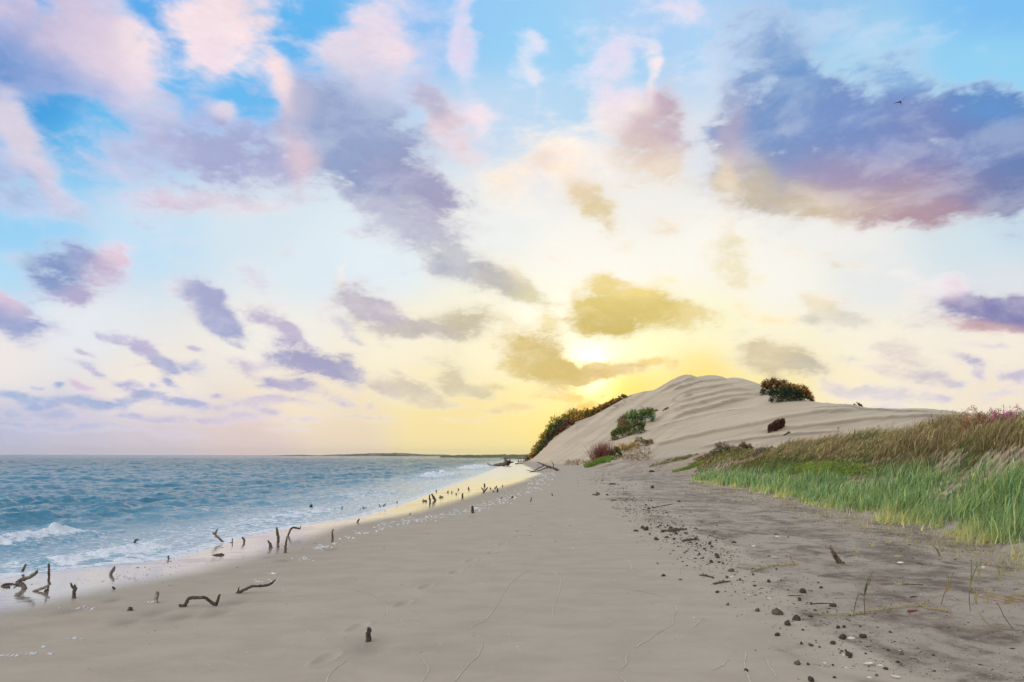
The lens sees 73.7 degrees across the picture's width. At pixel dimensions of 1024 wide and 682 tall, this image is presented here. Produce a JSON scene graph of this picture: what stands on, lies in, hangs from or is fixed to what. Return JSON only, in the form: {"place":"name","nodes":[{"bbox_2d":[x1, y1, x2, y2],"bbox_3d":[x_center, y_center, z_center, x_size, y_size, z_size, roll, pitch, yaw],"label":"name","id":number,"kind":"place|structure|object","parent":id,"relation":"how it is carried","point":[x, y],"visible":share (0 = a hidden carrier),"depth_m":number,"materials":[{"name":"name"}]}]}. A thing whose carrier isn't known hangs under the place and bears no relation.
{"place":"outdoors","nodes":[
{"label":"outdoors","id":0,"kind":"place"},
{"bbox_2d":[0,455,524,577],"bbox_3d":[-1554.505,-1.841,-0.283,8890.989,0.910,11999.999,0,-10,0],"label":"sea","id":1,"kind":"structure","parent":0,"point":[58,512],"depth_m":29.29,"materials":[{"name":"liquid"}]},
{"bbox_2d":[275,453,442,455],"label":"hills","id":2,"kind":"structure","parent":0,"point":[388,454],"depth_m":1392.87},
{"bbox_2d":[440,454,527,457],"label":"wooded headland","id":3,"kind":"structure","parent":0,"point":[478,456],"depth_m":572.82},
{"bbox_2d":[0,0,1023,454],"bbox_3d":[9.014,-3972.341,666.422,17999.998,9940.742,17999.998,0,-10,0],"label":"sky","id":4,"kind":"structure","parent":0,"point":[362,226],"depth_m":8129.03,"materials":[{"name":"blue"}]},
{"bbox_2d":[0,375,1023,681],"bbox_3d":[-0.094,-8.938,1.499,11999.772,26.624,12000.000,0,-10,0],"label":"ground","id":5,"kind":"structure","parent":0,"point":[320,617],"depth_m":8.22,"materials":[{"name":"beige sand"}]},
{"bbox_2d":[1,583,18,587],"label":"curled root","id":6,"kind":"object","parent":5,"relation":"on","point":[3,586],"visible":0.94,"depth_m":8.99,"materials":[{"name":"brown wood"}]},
{"bbox_2d":[15,569,37,588],"bbox_3d":[-6.254,3.104,8.794,0.275,0.314,0.085,0,-10,0],"label":"driftwood stick","id":7,"kind":"object","parent":5,"relation":"on","point":[20,583],"visible":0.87,"depth_m":8.78,"materials":[{"name":"wood"}]},
{"bbox_2d":[33,582,50,590],"bbox_3d":[-5.928,3.120,8.586,0.256,0.160,0.050,0,-10,0],"label":"driftwood stick","id":8,"kind":"object","parent":5,"relation":"on","point":[43,587],"visible":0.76,"depth_m":8.58,"materials":[{"name":"wood"}]},
{"bbox_2d":[47,563,50,582],"bbox_3d":[-6.215,3.139,9.160,0.059,0.310,0.035,0,-10,0],"label":"driftwood stick","id":9,"kind":"object","parent":5,"relation":"on","point":[48,573],"visible":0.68,"depth_m":9.15,"materials":[{"name":"wood"}]},
{"bbox_2d":[70,583,77,598],"bbox_3d":[-5.192,2.982,8.076,0.086,0.239,0.056,0,-10,0],"label":"driftwood stick","id":10,"kind":"object","parent":5,"relation":"on","point":[74,588],"visible":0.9,"depth_m":8.07,"materials":[{"name":"brown wood"}]},
{"bbox_2d":[154,591,158,602],"bbox_3d":[-4.025,2.927,7.730,0.054,0.193,0.060,0,-10,0],"label":"driftwood stump","id":11,"kind":"object","parent":5,"relation":"on","point":[156,597],"visible":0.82,"depth_m":7.72,"materials":[{"name":"wood"}]},
{"bbox_2d":[80,542,280,582],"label":"wet sand specks","id":12,"kind":"object","parent":5,"relation":"on","point":[169,561],"visible":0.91,"depth_m":10.61,"materials":[{"name":"grey sand"}]},
{"bbox_2d":[179,594,220,606],"bbox_3d":[-3.429,2.857,7.496,0.456,0.151,0.046,0,-10,0],"label":"driftwood branch","id":13,"kind":"object","parent":5,"relation":"on","point":[211,602],"visible":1,"depth_m":7.49,"materials":[{"name":"brown wood"}]},
{"bbox_2d":[236,579,275,593],"bbox_3d":[-3.077,2.956,8.200,0.476,0.175,0.045,0,-10,0],"label":"driftwood branch","id":14,"kind":"object","parent":5,"relation":"on","point":[252,586],"visible":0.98,"depth_m":8.19,"materials":[{"name":"brown wood"}]},
{"bbox_2d":[0,471,554,655],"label":"foam flecks","id":15,"kind":"object","parent":5,"relation":"on","point":[43,646],"visible":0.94,"depth_m":14.46,"materials":[{"name":"white liquid"}]},
{"bbox_2d":[276,527,279,543],"bbox_3d":[-4.577,3.815,13.329,0.089,0.380,0.058,-3,-10,16],"label":"driftwood stick","id":16,"kind":"object","parent":5,"relation":"on","point":[278,537],"visible":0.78,"depth_m":13.32,"materials":[{"name":"wood"}]},
{"bbox_2d":[284,536,287,552],"bbox_3d":[-3.955,3.588,11.926,0.055,0.347,0.059,4,-10,-19],"label":"driftwood stick","id":17,"kind":"object","parent":5,"relation":"on","point":[285,547],"visible":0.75,"depth_m":11.92,"materials":[{"name":"wood"}]},
{"bbox_2d":[287,526,300,535],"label":"driftwood branch","id":18,"kind":"object","parent":5,"relation":"on","point":[291,528],"visible":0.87,"depth_m":14.72,"materials":[{"name":"brown wood"}]},
{"bbox_2d":[365,627,371,641],"bbox_3d":[-1.260,2.607,6.003,0.056,0.178,0.052,6,-11,-32],"label":"driftwood post","id":19,"kind":"object","parent":5,"relation":"on","point":[368,635],"visible":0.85,"depth_m":5.99,"materials":[{"name":"brown wood"}]},
{"bbox_2d":[23,515,819,680],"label":"shell specks","id":20,"kind":"object","parent":5,"relation":"on","point":[411,585],"visible":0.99,"depth_m":6.88,"materials":[{"name":"white"}]},
{"bbox_2d":[25,481,841,667],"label":"beach specks","id":21,"kind":"object","parent":5,"relation":"on","point":[460,585],"visible":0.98,"depth_m":7.81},
{"bbox_2d":[487,457,522,465],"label":"fallen tree","id":22,"kind":"object","parent":5,"relation":"on","point":[506,462],"visible":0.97,"depth_m":112.26,"materials":[{"name":"wood"}]},
{"bbox_2d":[525,441,542,460],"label":"dune shrub","id":23,"kind":"object","parent":5,"relation":"on","point":[529,455],"visible":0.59,"depth_m":206.53,"materials":[{"name":"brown plant"}]},
{"bbox_2d":[530,433,543,459],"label":"dune shrub","id":24,"kind":"object","parent":5,"relation":"on","point":[535,449],"visible":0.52,"depth_m":205.70,"materials":[{"name":"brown plant"}]},
{"bbox_2d":[536,440,541,453],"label":"dune shrub","id":25,"kind":"object","parent":5,"relation":"on","point":[538,449],"visible":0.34,"depth_m":203.52,"materials":[{"name":"green plant"}]},
{"bbox_2d":[528,461,559,471],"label":"fallen tree","id":26,"kind":"object","parent":5,"relation":"on","point":[550,467],"visible":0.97,"depth_m":71.12,"materials":[{"name":"wood"}]},
{"bbox_2d":[539,423,553,446],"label":"dune shrub","id":27,"kind":"object","parent":5,"relation":"on","point":[544,432],"visible":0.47,"depth_m":204.94,"materials":[{"name":"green plant"}]},
{"bbox_2d":[541,423,553,446],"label":"dune shrub","id":28,"kind":"object","parent":5,"relation":"on","point":[549,428],"visible":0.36,"depth_m":202.83,"materials":[{"name":"green plant"}]},
{"bbox_2d":[541,431,553,450],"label":"dune shrub","id":29,"kind":"object","parent":5,"relation":"on","point":[543,446],"visible":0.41,"depth_m":198.92,"materials":[{"name":"green plant"}]},
{"bbox_2d":[326,559,776,681],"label":"swash lines","id":30,"kind":"object","parent":5,"relation":"on","point":[552,615],"visible":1,"depth_m":5.80,"materials":[{"name":"beige sand"}]},
{"bbox_2d":[540,411,566,450],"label":"dune shrub","id":31,"kind":"object","parent":5,"relation":"on","point":[552,422],"visible":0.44,"depth_m":204.17,"materials":[{"name":"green plant"}]},
{"bbox_2d":[544,421,564,446],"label":"dune shrub","id":32,"kind":"object","parent":5,"relation":"on","point":[550,434],"visible":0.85,"depth_m":196.25,"materials":[{"name":"green plant"}]},
{"bbox_2d":[551,409,575,430],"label":"dune shrub","id":33,"kind":"object","parent":5,"relation":"on","point":[555,421],"visible":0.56,"depth_m":202.93,"materials":[{"name":"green plant"}]},
{"bbox_2d":[555,416,574,435],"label":"dune shrub","id":34,"kind":"object","parent":5,"relation":"on","point":[568,422],"visible":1,"depth_m":194.98,"materials":[{"name":"brown plant"}]},
{"bbox_2d":[557,408,578,427],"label":"dune shrub","id":35,"kind":"object","parent":5,"relation":"on","point":[561,418],"visible":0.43,"depth_m":202.08,"materials":[{"name":"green plant"}]},
{"bbox_2d":[565,409,583,425],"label":"dune shrub","id":36,"kind":"object","parent":5,"relation":"on","point":[576,413],"visible":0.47,"depth_m":201.30,"materials":[{"name":"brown plant"}]},
{"bbox_2d":[572,408,587,421],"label":"dune shrub","id":37,"kind":"object","parent":5,"relation":"on","point":[577,416],"visible":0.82,"depth_m":200.33,"materials":[{"name":"brown plant"}]},
{"bbox_2d":[579,408,592,419],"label":"dune shrub","id":38,"kind":"object","parent":5,"relation":"on","point":[585,413],"visible":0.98,"depth_m":199.69,"materials":[{"name":"brown plant"}]},
{"bbox_2d":[586,406,599,417],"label":"dune shrub","id":39,"kind":"object","parent":5,"relation":"on","point":[590,413],"visible":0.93,"depth_m":198.95,"materials":[{"name":"brown plant"}]},
{"bbox_2d":[582,456,612,467],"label":"grass tuft","id":40,"kind":"object","parent":5,"relation":"on","point":[596,462],"visible":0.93,"depth_m":84.73,"materials":[{"name":"green plant"}]},
{"bbox_2d":[592,402,607,415],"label":"dune shrub","id":41,"kind":"object","parent":5,"relation":"on","point":[597,409],"visible":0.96,"depth_m":198.59,"materials":[{"name":"brown plant"}]},
{"bbox_2d":[585,439,623,460],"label":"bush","id":42,"kind":"object","parent":5,"relation":"on","point":[599,452],"visible":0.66,"depth_m":108.17,"materials":[{"name":"brown plant"}]},
{"bbox_2d":[599,398,614,411],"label":"dune shrub","id":43,"kind":"object","parent":5,"relation":"on","point":[605,405],"visible":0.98,"depth_m":198.17,"materials":[{"name":"brown plant"}]},
{"bbox_2d":[561,447,663,464],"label":"twig litter","id":44,"kind":"object","parent":5,"relation":"on","point":[622,458],"visible":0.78,"depth_m":107.02,"materials":[{"name":"brown plant"}]},
{"bbox_2d":[606,396,619,407],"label":"dune shrub","id":45,"kind":"object","parent":5,"relation":"on","point":[608,405],"visible":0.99,"depth_m":197.47,"materials":[{"name":"brown plant"}]},
{"bbox_2d":[607,446,622,456],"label":"dune bush","id":46,"kind":"object","parent":5,"relation":"on","point":[618,452],"visible":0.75,"depth_m":108.79,"materials":[{"name":"green plant"}]},
{"bbox_2d":[611,416,627,435],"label":"dune bush","id":47,"kind":"object","parent":5,"relation":"on","point":[622,421],"visible":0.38,"depth_m":145.25,"materials":[{"name":"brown plant"}]},
{"bbox_2d":[612,394,627,403],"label":"dune shrub","id":48,"kind":"object","parent":5,"relation":"on","point":[622,396],"visible":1,"depth_m":197.09,"materials":[{"name":"brown plant"}]},
{"bbox_2d":[614,440,638,451],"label":"dry bush","id":49,"kind":"object","parent":5,"relation":"on","point":[626,446],"visible":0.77,"depth_m":118.95,"materials":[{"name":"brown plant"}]},
{"bbox_2d":[609,419,646,440],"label":"dune bush","id":50,"kind":"object","parent":5,"relation":"on","point":[640,426],"visible":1,"depth_m":139.58,"materials":[{"name":"green plant"}]},
{"bbox_2d":[615,405,655,424],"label":"dune bush","id":51,"kind":"object","parent":5,"relation":"on","point":[646,413],"visible":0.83,"depth_m":149.69,"materials":[{"name":"green plant"}]},
{"bbox_2d":[631,437,653,446],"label":"dune bush","id":52,"kind":"object","parent":5,"relation":"on","point":[648,441],"visible":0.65,"depth_m":122.58,"materials":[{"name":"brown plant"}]},
{"bbox_2d":[667,528,686,531],"bbox_3d":[3.511,4.015,14.555,0.639,0.078,0.083,7,-12,-37],"label":"beach stick","id":53,"kind":"object","parent":5,"relation":"on","point":[676,529],"visible":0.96,"depth_m":14.52,"materials":[{"name":"wood"}]},
{"bbox_2d":[671,461,704,471],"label":"grass tuft","id":54,"kind":"object","parent":5,"relation":"on","point":[689,466],"visible":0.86,"depth_m":54.21,"materials":[{"name":"green plant"}]},
{"bbox_2d":[682,538,698,541],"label":"beach stick","id":55,"kind":"object","parent":5,"relation":"on","point":[689,539],"visible":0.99,"depth_m":12.83,"materials":[{"name":"wood"}]},
{"bbox_2d":[649,449,785,468],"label":"creeper","id":56,"kind":"object","parent":5,"relation":"on","point":[740,453],"visible":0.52,"depth_m":52.16,"materials":[{"name":"green plant"}]},
{"bbox_2d":[701,441,736,459],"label":"saltbush","id":57,"kind":"object","parent":5,"relation":"on","point":[718,446],"visible":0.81,"depth_m":56.59,"materials":[{"name":"beige plant"}]},
{"bbox_2d":[713,580,730,584],"bbox_3d":[2.622,3.014,8.532,0.336,0.032,0.040,7,-12,-36],"label":"beach stick","id":58,"kind":"object","parent":5,"relation":"on","point":[719,582],"visible":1,"depth_m":8.50,"materials":[{"name":"wood"}]},
{"bbox_2d":[735,441,753,450],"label":"saltbush","id":59,"kind":"object","parent":5,"relation":"on","point":[743,445],"visible":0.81,"depth_m":53.00,"materials":[{"name":"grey plant"}]},
{"bbox_2d":[752,445,774,456],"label":"saltbush","id":60,"kind":"object","parent":5,"relation":"on","point":[760,449],"visible":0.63,"depth_m":45.89,"materials":[{"name":"brown plant"}]},
{"bbox_2d":[578,471,950,678],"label":"debris crumbs","id":61,"kind":"object","parent":5,"relation":"on","point":[627,493],"visible":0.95,"depth_m":11.61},
{"bbox_2d":[750,561,797,571],"bbox_3d":[3.666,3.202,9.720,1.320,0.038,0.338,7,-11,-34],"label":"runner stem","id":62,"kind":"object","parent":5,"relation":"on","point":[790,563],"visible":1,"depth_m":9.76,"materials":[{"name":"brown plant"}]},
{"bbox_2d":[759,376,791,395],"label":"crest bush","id":63,"kind":"object","parent":5,"relation":"on","point":[768,384],"visible":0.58,"depth_m":146.46,"materials":[{"name":"brown plant"}]},
{"bbox_2d":[767,418,785,432],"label":"tumbleweed","id":64,"kind":"object","parent":5,"relation":"on","point":[777,424],"visible":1,"depth_m":107.49,"materials":[{"name":"brown plant"}]},
{"bbox_2d":[771,608,783,614],"bbox_3d":[2.666,2.721,6.852,0.114,0.092,0.102,0,-10,1],"label":"mud clod","id":65,"kind":"object","parent":5,"relation":"on","point":[776,611],"visible":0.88,"depth_m":6.82,"materials":[{"name":"brown soil"}]},
{"bbox_2d":[768,385,803,402],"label":"crest bush","id":66,"kind":"object","parent":5,"relation":"on","point":[786,392],"visible":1,"depth_m":135.26,"materials":[{"name":"green plant"}]},
{"bbox_2d":[792,615,800,620],"bbox_3d":[2.752,2.684,6.601,0.099,0.068,0.069,5,-11,-29],"label":"mud clod","id":67,"kind":"object","parent":5,"relation":"on","point":[796,618],"visible":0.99,"depth_m":6.59,"materials":[{"name":"brown soil"}]},
{"bbox_2d":[779,382,815,401],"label":"crest bush","id":68,"kind":"object","parent":5,"relation":"on","point":[807,394],"visible":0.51,"depth_m":138.13,"materials":[{"name":"brown plant"}]},
{"bbox_2d":[808,676,813,681],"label":"mud clod","id":69,"kind":"object","parent":5,"relation":"on","point":[810,679],"visible":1,"depth_m":4.81,"materials":[{"name":"soil"}]},
{"bbox_2d":[618,471,1021,680],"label":"shell grit","id":70,"kind":"object","parent":5,"relation":"on","point":[868,560],"visible":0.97,"depth_m":7.74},
{"bbox_2d":[621,470,1023,681],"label":"dark sand specks","id":71,"kind":"object","parent":5,"relation":"on","point":[885,585],"visible":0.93,"depth_m":7.47,"materials":[{"name":"brown sand"}]},
{"bbox_2d":[777,459,878,476],"bbox_3d":[13.179,5.629,29.914,1.490,0.971,12.416,-1,-10,5],"label":"leafy patch","id":72,"kind":"object","parent":5,"relation":"on","point":[811,466],"visible":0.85,"depth_m":28.17,"materials":[{"name":"green plant"}]},
{"bbox_2d":[829,546,844,563],"bbox_3d":[4.816,3.206,10.110,0.210,0.348,0.108,0,-10,0],"label":"driftwood stump","id":73,"kind":"object","parent":5,"relation":"on","point":[838,560],"visible":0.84,"depth_m":10.09,"materials":[{"name":"brown wood"}]},
{"bbox_2d":[839,634,846,639],"bbox_3d":[2.872,2.575,5.931,0.053,0.067,0.062,9,-13,-42],"label":"mud clod","id":74,"kind":"object","parent":5,"relation":"on","point":[842,636],"visible":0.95,"depth_m":5.92,"materials":[{"name":"brown soil"}]},
{"bbox_2d":[845,651,852,656],"bbox_3d":[2.676,2.491,5.421,0.057,0.048,0.034,-5,-11,28],"label":"mud clod","id":75,"kind":"object","parent":5,"relation":"on","point":[847,653],"visible":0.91,"depth_m":5.42,"materials":[{"name":"brown soil"}]},
{"bbox_2d":[686,481,1023,585],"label":"straw litter","id":76,"kind":"object","parent":5,"relation":"on","point":[950,552],"visible":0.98,"depth_m":13.68,"materials":[{"name":"beige plant"}]},
{"bbox_2d":[694,403,1023,480],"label":"dune grass","id":77,"kind":"structure","parent":5,"relation":"on","point":[925,438],"depth_m":24.29,"materials":[{"name":"green plant"}]},
{"bbox_2d":[864,571,872,613],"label":"reed shoot","id":78,"kind":"object","parent":5,"relation":"on","point":[866,585],"visible":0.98,"depth_m":6.89,"materials":[{"name":"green plant"}]},
{"bbox_2d":[819,601,925,614],"bbox_3d":[3.752,2.736,6.986,1.500,0.047,0.201,3,-10,-17],"label":"runner stem","id":79,"kind":"object","parent":5,"relation":"on","point":[857,612],"visible":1,"depth_m":6.93,"materials":[{"name":"brown plant"}]},
{"bbox_2d":[913,602,949,610],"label":"runner stem","id":80,"kind":"object","parent":5,"relation":"on","point":[923,605],"visible":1,"depth_m":6.97,"materials":[{"name":"beige plant"}]},
{"bbox_2d":[941,573,953,604],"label":"reed shoot","id":81,"kind":"object","parent":5,"relation":"on","point":[948,586],"visible":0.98,"depth_m":7.21,"materials":[{"name":"brown plant"}]},
{"bbox_2d":[969,559,978,610],"bbox_3d":[4.705,2.489,6.951,0.140,0.532,0.006,0,-10,0],"label":"reed shoot","id":82,"kind":"object","parent":5,"relation":"on","point":[971,576],"visible":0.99,"depth_m":6.96,"materials":[{"name":"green plant"}]},
{"bbox_2d":[955,404,995,433],"bbox_3d":[14.361,2.416,20.835,1.217,0.963,1.659,0,-10,0],"label":"twiggy shrub","id":83,"kind":"object","parent":5,"relation":"on","point":[980,418],"visible":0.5,"depth_m":21.02,"materials":[{"name":"brown plant"}]},
{"bbox_2d":[976,558,981,578],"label":"reed shoot","id":84,"kind":"object","parent":5,"relation":"on","point":[978,575],"visible":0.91,"depth_m":8.79,"materials":[{"name":"beige plant"}]},
{"bbox_2d":[981,408,1006,424],"bbox_3d":[14.189,2.324,19.813,0.861,0.917,1.104,0,-10,0],"label":"flowering shrub","id":85,"kind":"object","parent":5,"relation":"on","point":[991,411],"visible":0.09,"depth_m":19.94,"materials":[{"name":"plant"}]},
{"bbox_2d":[976,602,1016,629],"bbox_3d":[4.396,2.481,6.122,0.475,0.271,0.003,0,-10,0],"label":"bent stem","id":86,"kind":"object","parent":5,"relation":"on","point":[997,627],"visible":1,"depth_m":6.11,"materials":[{"name":"brown plant"}]},
{"bbox_2d":[973,589,1023,603],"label":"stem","id":87,"kind":"object","parent":5,"relation":"on","point":[991,595],"visible":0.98,"depth_m":7.24,"materials":[{"name":"brown plant"}]},
{"bbox_2d":[997,560,1006,580],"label":"reed shoot","id":88,"kind":"object","parent":5,"relation":"on","point":[1001,571],"visible":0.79,"depth_m":8.65,"materials":[{"name":"green plant"}]},
{"bbox_2d":[986,403,1023,425],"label":"flowering shrub","id":89,"kind":"object","parent":5,"relation":"on","point":[1010,413],"visible":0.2,"depth_m":19.38,"materials":[{"name":"pink plant"}]},
{"bbox_2d":[500,456,531,458],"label":"wooded headland","id":90,"kind":"structure","parent":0,"point":[518,457],"depth_m":374.10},
{"bbox_2d":[691,447,1023,563],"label":"marsh grass","id":91,"kind":"structure","parent":0,"point":[990,500],"depth_m":17.15,"materials":[{"name":"green plant"}]}
]}

